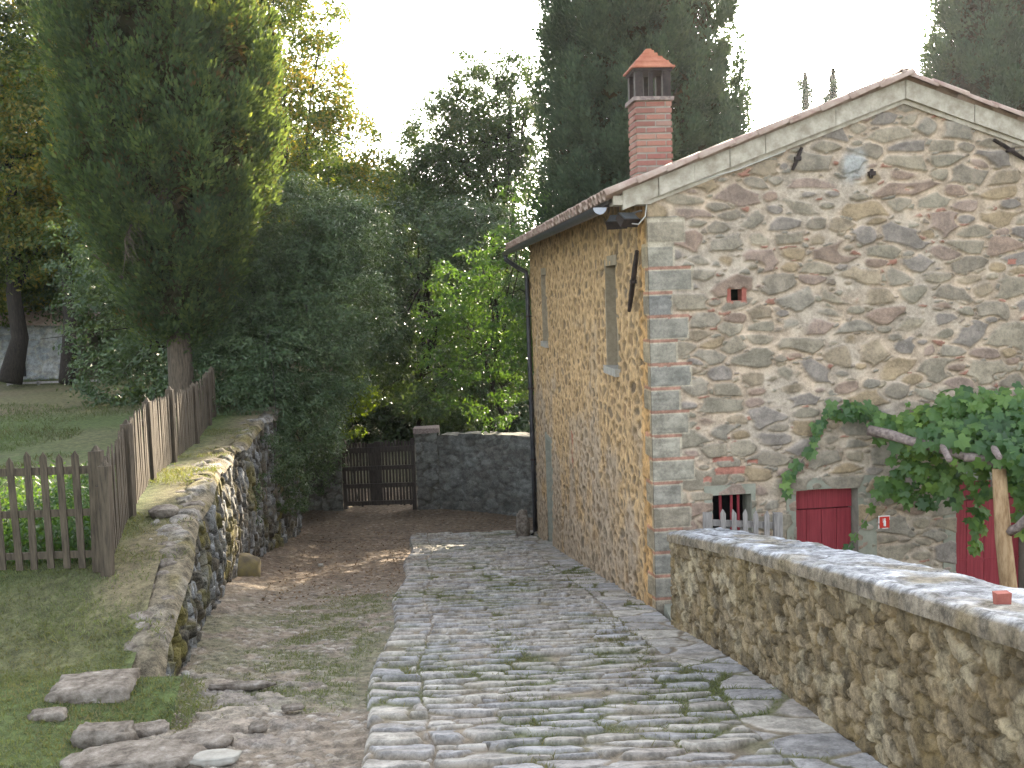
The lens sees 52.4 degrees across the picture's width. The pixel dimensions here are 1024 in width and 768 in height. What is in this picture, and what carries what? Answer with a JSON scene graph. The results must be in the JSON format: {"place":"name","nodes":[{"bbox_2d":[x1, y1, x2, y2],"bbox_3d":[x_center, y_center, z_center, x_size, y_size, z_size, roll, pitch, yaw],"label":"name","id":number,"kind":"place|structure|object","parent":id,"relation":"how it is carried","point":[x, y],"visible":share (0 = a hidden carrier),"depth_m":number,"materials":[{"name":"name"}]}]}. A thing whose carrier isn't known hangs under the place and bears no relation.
{"place":"outdoors","nodes":[
{"label":"outdoors","id":0,"kind":"place"},
{"bbox_2d":[44,668,139,703],"bbox_3d":[-3.064,2.264,7.618,0.606,0.211,0.503,-3,5,-8],"label":"stone","id":1,"kind":"object","parent":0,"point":[111,685],"visible":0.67,"depth_m":7.48,"materials":[{"name":"grey stone"}]},
{"bbox_2d":[0,373,202,487],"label":"long grass","id":2,"kind":"structure","parent":0,"point":[42,428],"depth_m":21.93,"materials":[{"name":"green plant"}]},
{"bbox_2d":[69,720,138,748],"bbox_3d":[-2.653,2.311,6.777,0.420,0.194,0.290,-2,5,0],"label":"stone","id":3,"kind":"object","parent":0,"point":[85,735],"visible":0.59,"depth_m":6.67,"materials":[{"name":"grey stone"}]},
{"bbox_2d":[0,361,337,767],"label":"lawn terrace","id":4,"kind":"structure","parent":0,"point":[101,432],"depth_m":9.47,"materials":[{"name":"green plant"}]},
{"bbox_2d":[0,445,103,572],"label":"picket fence","id":5,"kind":"object","parent":4,"relation":"on","point":[10,472],"visible":0.92,"depth_m":9.69,"materials":[{"name":"brown wood"}]},
{"bbox_2d":[7,379,99,385],"bbox_3d":[-13.585,0.239,30.899,2.784,0.779,0.060,-2,5,0],"label":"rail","id":6,"kind":"object","parent":4,"relation":"on","point":[37,382],"visible":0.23,"depth_m":30.84,"materials":[{"name":"grey wood"}]},
{"bbox_2d":[0,0,108,384],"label":"chestnut tree","id":7,"kind":"object","parent":4,"relation":"on","point":[25,179],"visible":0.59,"depth_m":29.57,"materials":[{"name":"green plant"}]},
{"bbox_2d":[0,301,112,380],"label":"wall","id":8,"kind":"structure","parent":4,"relation":"on","point":[42,359],"depth_m":32.99,"materials":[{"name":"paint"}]},
{"bbox_2d":[0,459,116,564],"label":"weeds","id":9,"kind":"object","parent":4,"relation":"on","point":[23,523],"visible":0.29,"depth_m":10.78,"materials":[{"name":"green plant"}]},
{"bbox_2d":[0,0,128,384],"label":"chestnut tree","id":10,"kind":"object","parent":4,"relation":"on","point":[65,359],"visible":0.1,"depth_m":30.95,"materials":[{"name":"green plant"}]},
{"bbox_2d":[0,512,207,767],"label":"grass","id":11,"kind":"structure","parent":4,"relation":"on","point":[55,675],"depth_m":8.02,"materials":[{"name":"green plant"}]},
{"bbox_2d":[27,706,67,721],"bbox_3d":[-3.181,2.270,7.115,0.262,0.100,0.176,-3,5,-10],"label":"stone","id":12,"kind":"object","parent":11,"relation":"on","point":[51,714],"visible":0.87,"depth_m":7.07,"materials":[{"name":"grey stone"}]},
{"bbox_2d":[24,426,254,661],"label":"bank grass","id":13,"kind":"structure","parent":4,"relation":"on","point":[166,477],"depth_m":13.06,"materials":[{"name":"green plant"}]},
{"bbox_2d":[35,201,273,407],"bbox_3d":[-9.378,-1.730,26.148,7.810,6.158,5.345,1,6,28],"label":"holly bush","id":14,"kind":"object","parent":4,"relation":"on","point":[153,359],"visible":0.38,"depth_m":25.23,"materials":[{"name":"green plant"}]},
{"bbox_2d":[22,0,291,415],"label":"cypress tree","id":15,"kind":"object","parent":4,"relation":"on","point":[159,96],"visible":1,"depth_m":20.35,"materials":[{"name":"green plant"}]},
{"bbox_2d":[123,187,179,271],"bbox_3d":[-7.012,-2.962,20.183,1.148,1.804,0.385,-4,5,-23],"label":"dead branch","id":16,"kind":"object","parent":15,"relation":"attached to","point":[131,225],"visible":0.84,"depth_m":20.12,"materials":[{"name":"wood"}]},
{"bbox_2d":[0,43,386,428],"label":"wood edge tree","id":17,"kind":"object","parent":4,"relation":"on","point":[139,368],"depth_m":36.60,"materials":[{"name":"green plant"}]},
{"bbox_2d":[157,166,402,496],"bbox_3d":[-5.359,-1.374,23.869,5.596,7.621,6.325,-2,5,0],"label":"laurel tree","id":18,"kind":"object","parent":4,"relation":"on","point":[275,336],"visible":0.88,"depth_m":23.45,"materials":[{"name":"green plant"}]},
{"bbox_2d":[234,0,410,401],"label":"deciduous tree","id":19,"kind":"object","parent":4,"relation":"on","point":[326,119],"visible":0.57,"depth_m":32.16,"materials":[{"name":"green plant"}]},
{"bbox_2d":[310,188,534,431],"bbox_3d":[-2.013,-1.705,34.154,9.474,9.501,6.977,-2,5,0],"label":"oak tree","id":20,"kind":"object","parent":4,"relation":"on","point":[391,350],"visible":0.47,"depth_m":33.05,"materials":[{"name":"green plant"}]},
{"bbox_2d":[139,586,388,739],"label":"verge grass","id":21,"kind":"structure","parent":0,"point":[319,636],"depth_m":9.70,"materials":[{"name":"green plant"}]},
{"bbox_2d":[138,487,532,767],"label":"lane","id":22,"kind":"structure","parent":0,"point":[323,736],"depth_m":10.89,"materials":[{"name":"brown soil"}]},
{"bbox_2d":[59,739,206,767],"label":"stone","id":23,"kind":"object","parent":22,"relation":"on","point":[162,753],"visible":0.99,"depth_m":6.26,"materials":[{"name":"grey stone"}]},
{"bbox_2d":[134,719,169,737],"bbox_3d":[-2.423,2.327,6.969,0.249,0.103,0.213,-3,5,-15],"label":"stone","id":24,"kind":"object","parent":22,"relation":"on","point":[151,728],"visible":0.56,"depth_m":6.92,"materials":[{"name":"grey stone"}]},
{"bbox_2d":[181,670,189,678],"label":"stone","id":25,"kind":"object","parent":22,"relation":"on","point":[185,672],"visible":0.5,"depth_m":8.82,"materials":[{"name":"grey stone"}]},
{"bbox_2d":[169,728,233,749],"bbox_3d":[-1.999,2.287,6.665,0.443,0.089,0.253,0,5,18],"label":"stone","id":26,"kind":"object","parent":22,"relation":"on","point":[207,739],"visible":0.63,"depth_m":6.63,"materials":[{"name":"grey stone"}]},
{"bbox_2d":[123,404,302,676],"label":"bank wall","id":27,"kind":"structure","parent":22,"relation":"on","point":[219,533],"depth_m":12.58,"materials":[{"name":"stone"}]},
{"bbox_2d":[95,366,216,576],"bbox_3d":[-5.015,0.779,15.527,0.251,1.578,12.320,-3,5,-11],"label":"picket fence","id":28,"kind":"object","parent":27,"relation":"on","point":[137,465],"visible":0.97,"depth_m":12.76,"materials":[{"name":"brown wood"}]},
{"bbox_2d":[148,504,179,518],"bbox_3d":[-3.836,1.395,11.457,0.332,0.120,0.436,-4,5,-22],"label":"stone","id":29,"kind":"object","parent":27,"relation":"on","point":[166,510],"visible":0.98,"depth_m":11.30,"materials":[{"name":"grey stone"}]},
{"bbox_2d":[252,475,265,525],"bbox_3d":[-4.826,2.135,18.910,0.764,0.967,1.085,-2,5,0],"label":"wild herb","id":30,"kind":"object","parent":27,"relation":"attached to","point":[258,491],"visible":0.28,"depth_m":18.82,"materials":[{"name":"green plant"}]},
{"bbox_2d":[259,431,299,486],"bbox_3d":[-4.937,1.487,20.797,1.417,1.084,1.517,-2,5,0],"label":"wild herb","id":31,"kind":"object","parent":27,"relation":"attached to","point":[268,441],"visible":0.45,"depth_m":20.70,"materials":[{"name":"green plant"}]},
{"bbox_2d":[273,477,299,513],"bbox_3d":[-4.962,2.326,21.785,1.052,0.854,1.079,-2,5,0],"label":"wild herb","id":32,"kind":"object","parent":27,"relation":"attached to","point":[287,503],"visible":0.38,"depth_m":21.71,"materials":[{"name":"green plant"}]},
{"bbox_2d":[283,466,317,517],"bbox_3d":[-4.933,2.379,22.862,1.300,1.184,1.597,-2,5,0],"label":"wild herb","id":33,"kind":"object","parent":27,"relation":"attached to","point":[305,504],"visible":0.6,"depth_m":22.83,"materials":[{"name":"green plant"}]},
{"bbox_2d":[189,748,241,766],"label":"stone","id":34,"kind":"object","parent":22,"relation":"on","point":[223,757],"visible":1,"depth_m":6.21,"materials":[{"name":"grey stone"}]},
{"bbox_2d":[208,680,276,690],"bbox_3d":[-2.162,2.418,8.338,0.551,0.062,0.098,-2,5,-2],"label":"stone","id":35,"kind":"object","parent":22,"relation":"on","point":[249,685],"visible":1,"depth_m":8.30,"materials":[{"name":"grey stone"}]},
{"bbox_2d":[237,553,260,576],"bbox_3d":[-4.411,3.062,16.716,0.757,0.692,0.837,-3,5,-15],"label":"stone","id":36,"kind":"object","parent":22,"relation":"on","point":[249,564],"visible":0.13,"depth_m":16.48,"materials":[{"name":"beige stone"}]},
{"bbox_2d":[248,720,267,733],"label":"stone","id":37,"kind":"object","parent":22,"relation":"on","point":[258,726],"visible":1,"depth_m":6.94,"materials":[{"name":"grey stone"}]},
{"bbox_2d":[281,703,304,711],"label":"stone","id":38,"kind":"object","parent":22,"relation":"on","point":[289,707],"visible":1,"depth_m":7.50,"materials":[{"name":"grey stone"}]},
{"bbox_2d":[300,438,322,510],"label":"boundary wall","id":39,"kind":"structure","parent":22,"relation":"on","point":[317,501],"depth_m":27.47,"materials":[{"name":"stone"}]},
{"bbox_2d":[303,464,343,496],"bbox_3d":[-4.964,2.451,26.625,1.274,0.900,0.886,-2,5,0],"label":"wild herb","id":40,"kind":"object","parent":22,"relation":"on","point":[316,490],"visible":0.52,"depth_m":26.66,"materials":[{"name":"green plant"}]},
{"bbox_2d":[320,441,345,510],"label":"gate pillar","id":41,"kind":"structure","parent":22,"relation":"on","point":[333,498],"depth_m":27.37,"materials":[{"name":"stone"}]},
{"bbox_2d":[328,371,398,499],"bbox_3d":[-4.157,1.552,28.210,2.098,3.776,2.254,-5,6,-34],"label":"spindle shrub","id":42,"kind":"object","parent":22,"relation":"on","point":[367,401],"visible":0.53,"depth_m":28.34,"materials":[{"name":"green plant"}]},
{"bbox_2d":[341,438,416,509],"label":"wooden gate","id":43,"kind":"structure","parent":22,"relation":"on","point":[376,484],"depth_m":27.08,"materials":[{"name":"brown wood"}]},
{"bbox_2d":[261,509,513,603],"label":"fallen leaves","id":44,"kind":"object","parent":22,"relation":"on","point":[354,561],"visible":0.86,"depth_m":18.75,"materials":[{"name":"brown plant"}]},
{"bbox_2d":[413,425,440,509],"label":"gate pillar","id":45,"kind":"structure","parent":22,"relation":"on","point":[427,454],"depth_m":26.98,"materials":[{"name":"stone"}]},
{"bbox_2d":[391,166,551,434],"bbox_3d":[-0.599,-1.022,26.247,5.369,8.802,2.662,-3,5,-16],"label":"elder tree","id":46,"kind":"object","parent":22,"relation":"on","point":[456,313],"visible":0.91,"depth_m":25.97,"materials":[{"name":"green plant"}]},
{"bbox_2d":[516,509,529,536],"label":"corner stone","id":47,"kind":"object","parent":22,"relation":"on","point":[522,524],"visible":0.69,"depth_m":23.21,"materials":[{"name":"grey stone"}]},
{"bbox_2d":[502,49,1023,615],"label":"stone house","id":48,"kind":"structure","parent":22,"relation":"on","point":[712,345],"depth_m":11.71,"materials":[{"name":"stone"}]},
{"bbox_2d":[544,432,553,544],"bbox_3d":[0.838,2.221,21.072,0.310,2.410,0.990,-2,5,-5],"label":"side door","id":49,"kind":"structure","parent":48,"relation":"in","point":[549,470],"depth_m":21.43,"materials":[{"name":"grey wood"}]},
{"bbox_2d":[605,210,641,229],"bbox_3d":[1.249,-1.836,11.613,0.392,0.194,0.572,-2,5,0],"label":"floodlight","id":50,"kind":"object","parent":48,"relation":"attached to","point":[622,220],"visible":1,"depth_m":11.46,"materials":[{"name":"metal"}]},
{"bbox_2d":[632,150,785,224],"bbox_3d":[2.145,-2.150,11.377,1.744,0.761,0.154,-2,5,0],"label":"cable","id":51,"kind":"object","parent":48,"relation":"attached to","point":[714,176],"visible":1,"depth_m":11.37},
{"bbox_2d":[704,483,755,531],"bbox_3d":[2.464,1.433,11.900,0.622,0.620,0.320,-2,5,-5],"label":"barred window","id":52,"kind":"structure","parent":48,"relation":"in","point":[750,489],"depth_m":11.78,"materials":[{"name":"grey stone"}]},
{"bbox_2d":[786,475,876,554],"bbox_3d":[3.656,2.107,12.050,1.064,2.130,0.280,-2,5,-5],"label":"red door","id":53,"kind":"structure","parent":48,"relation":"in","point":[830,527],"depth_m":12.02,"materials":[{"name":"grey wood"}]},
{"bbox_2d":[878,515,889,528],"bbox_3d":[4.261,1.582,11.896,0.136,0.150,0.031,-2,5,-5],"label":"fire extinguisher sign","id":54,"kind":"object","parent":48,"relation":"attached to","point":[883,521],"visible":1,"depth_m":11.89,"materials":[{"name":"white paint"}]},
{"bbox_2d":[943,470,1023,588],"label":"red door","id":55,"kind":"structure","parent":48,"relation":"in","point":[984,567],"depth_m":12.25,"materials":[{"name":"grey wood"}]},
{"bbox_2d":[301,400,529,489],"bbox_3d":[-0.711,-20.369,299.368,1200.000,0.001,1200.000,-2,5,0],"label":"ground","id":56,"kind":"structure","parent":0,"point":[384,461],"depth_m":38.08,"materials":[{"name":"soil"}]},
{"bbox_2d":[297,157,534,445],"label":"wood edge tree","id":57,"kind":"object","parent":56,"relation":"on","point":[386,424],"visible":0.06,"depth_m":42.72,"materials":[{"name":"green plant"}]},
{"bbox_2d":[368,42,548,431],"bbox_3d":[-1.866,-4.671,37.192,7.833,14.820,5.296,-6,7,-40],"label":"oak tree","id":58,"kind":"object","parent":56,"relation":"on","point":[447,158],"visible":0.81,"depth_m":36.52,"materials":[{"name":"green plant"}]},
{"bbox_2d":[437,431,536,517],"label":"boundary wall","id":59,"kind":"structure","parent":56,"relation":"on","point":[490,472],"depth_m":26.37,"materials":[{"name":"stone"}]},
{"bbox_2d":[795,71,816,111],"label":"cypress tree","id":60,"kind":"object","parent":56,"relation":"on","point":[804,85],"visible":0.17,"depth_m":84.06,"materials":[{"name":"green plant"}]},
{"bbox_2d":[821,68,849,102],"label":"cypress tree","id":61,"kind":"object","parent":56,"relation":"on","point":[832,91],"visible":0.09,"depth_m":80.18,"materials":[{"name":"green plant"}]},
{"bbox_2d":[912,0,1023,110],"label":"cypress tree","id":62,"kind":"object","parent":56,"relation":"on","point":[978,47],"visible":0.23,"depth_m":35.85,"materials":[{"name":"green plant"}]},
{"bbox_2d":[1,0,943,258],"label":"sky","id":63,"kind":"structure","parent":0,"point":[866,42],"materials":[{"name":"white"}]},
{"bbox_2d":[361,530,887,767],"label":"cobbled road","id":64,"kind":"structure","parent":0,"point":[447,729],"depth_m":7.96,"materials":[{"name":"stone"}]},
{"bbox_2d":[519,0,759,247],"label":"cypress tree","id":65,"kind":"object","parent":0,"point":[584,140],"visible":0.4,"depth_m":26.68,"materials":[{"name":"green plant"}]},
{"label":"courtyard","id":66,"kind":"structure","parent":0,"visible":0},
{"bbox_2d":[664,604,671,621],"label":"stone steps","id":67,"kind":"structure","parent":66,"relation":"on","point":[667,611],"depth_m":11.54,"materials":[{"name":"grey stone"}]},
{"bbox_2d":[702,509,782,537],"bbox_3d":[2.525,1.977,11.344,0.861,1.273,0.078,-2,5,0],"label":"picket fence","id":68,"kind":"object","parent":67,"relation":"on","point":[766,524],"visible":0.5,"depth_m":11.27,"materials":[{"name":"grey wood"}]},
{"bbox_2d":[667,527,1023,767],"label":"parapet wall","id":69,"kind":"structure","parent":66,"relation":"on","point":[891,663],"depth_m":5.86,"materials":[{"name":"stone"}]},
{"bbox_2d":[992,590,1011,604],"bbox_3d":[2.195,0.960,4.658,0.068,0.059,0.050,-2,5,0],"label":"brick piece","id":70,"kind":"object","parent":69,"relation":"on","point":[1002,597],"visible":0.86,"depth_m":4.64,"materials":[{"name":"brick"}]},
{"bbox_2d":[779,381,1023,557],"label":"grape vine","id":71,"kind":"object","parent":66,"relation":"on","point":[966,419],"visible":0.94,"depth_m":11.02,"materials":[{"name":"green plant"}]},
{"bbox_2d":[866,425,1023,587],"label":"pergola","id":72,"kind":"object","parent":66,"relation":"on","point":[1005,530],"visible":0.51,"depth_m":10.14,"materials":[{"name":"brown wood"}]}
]}

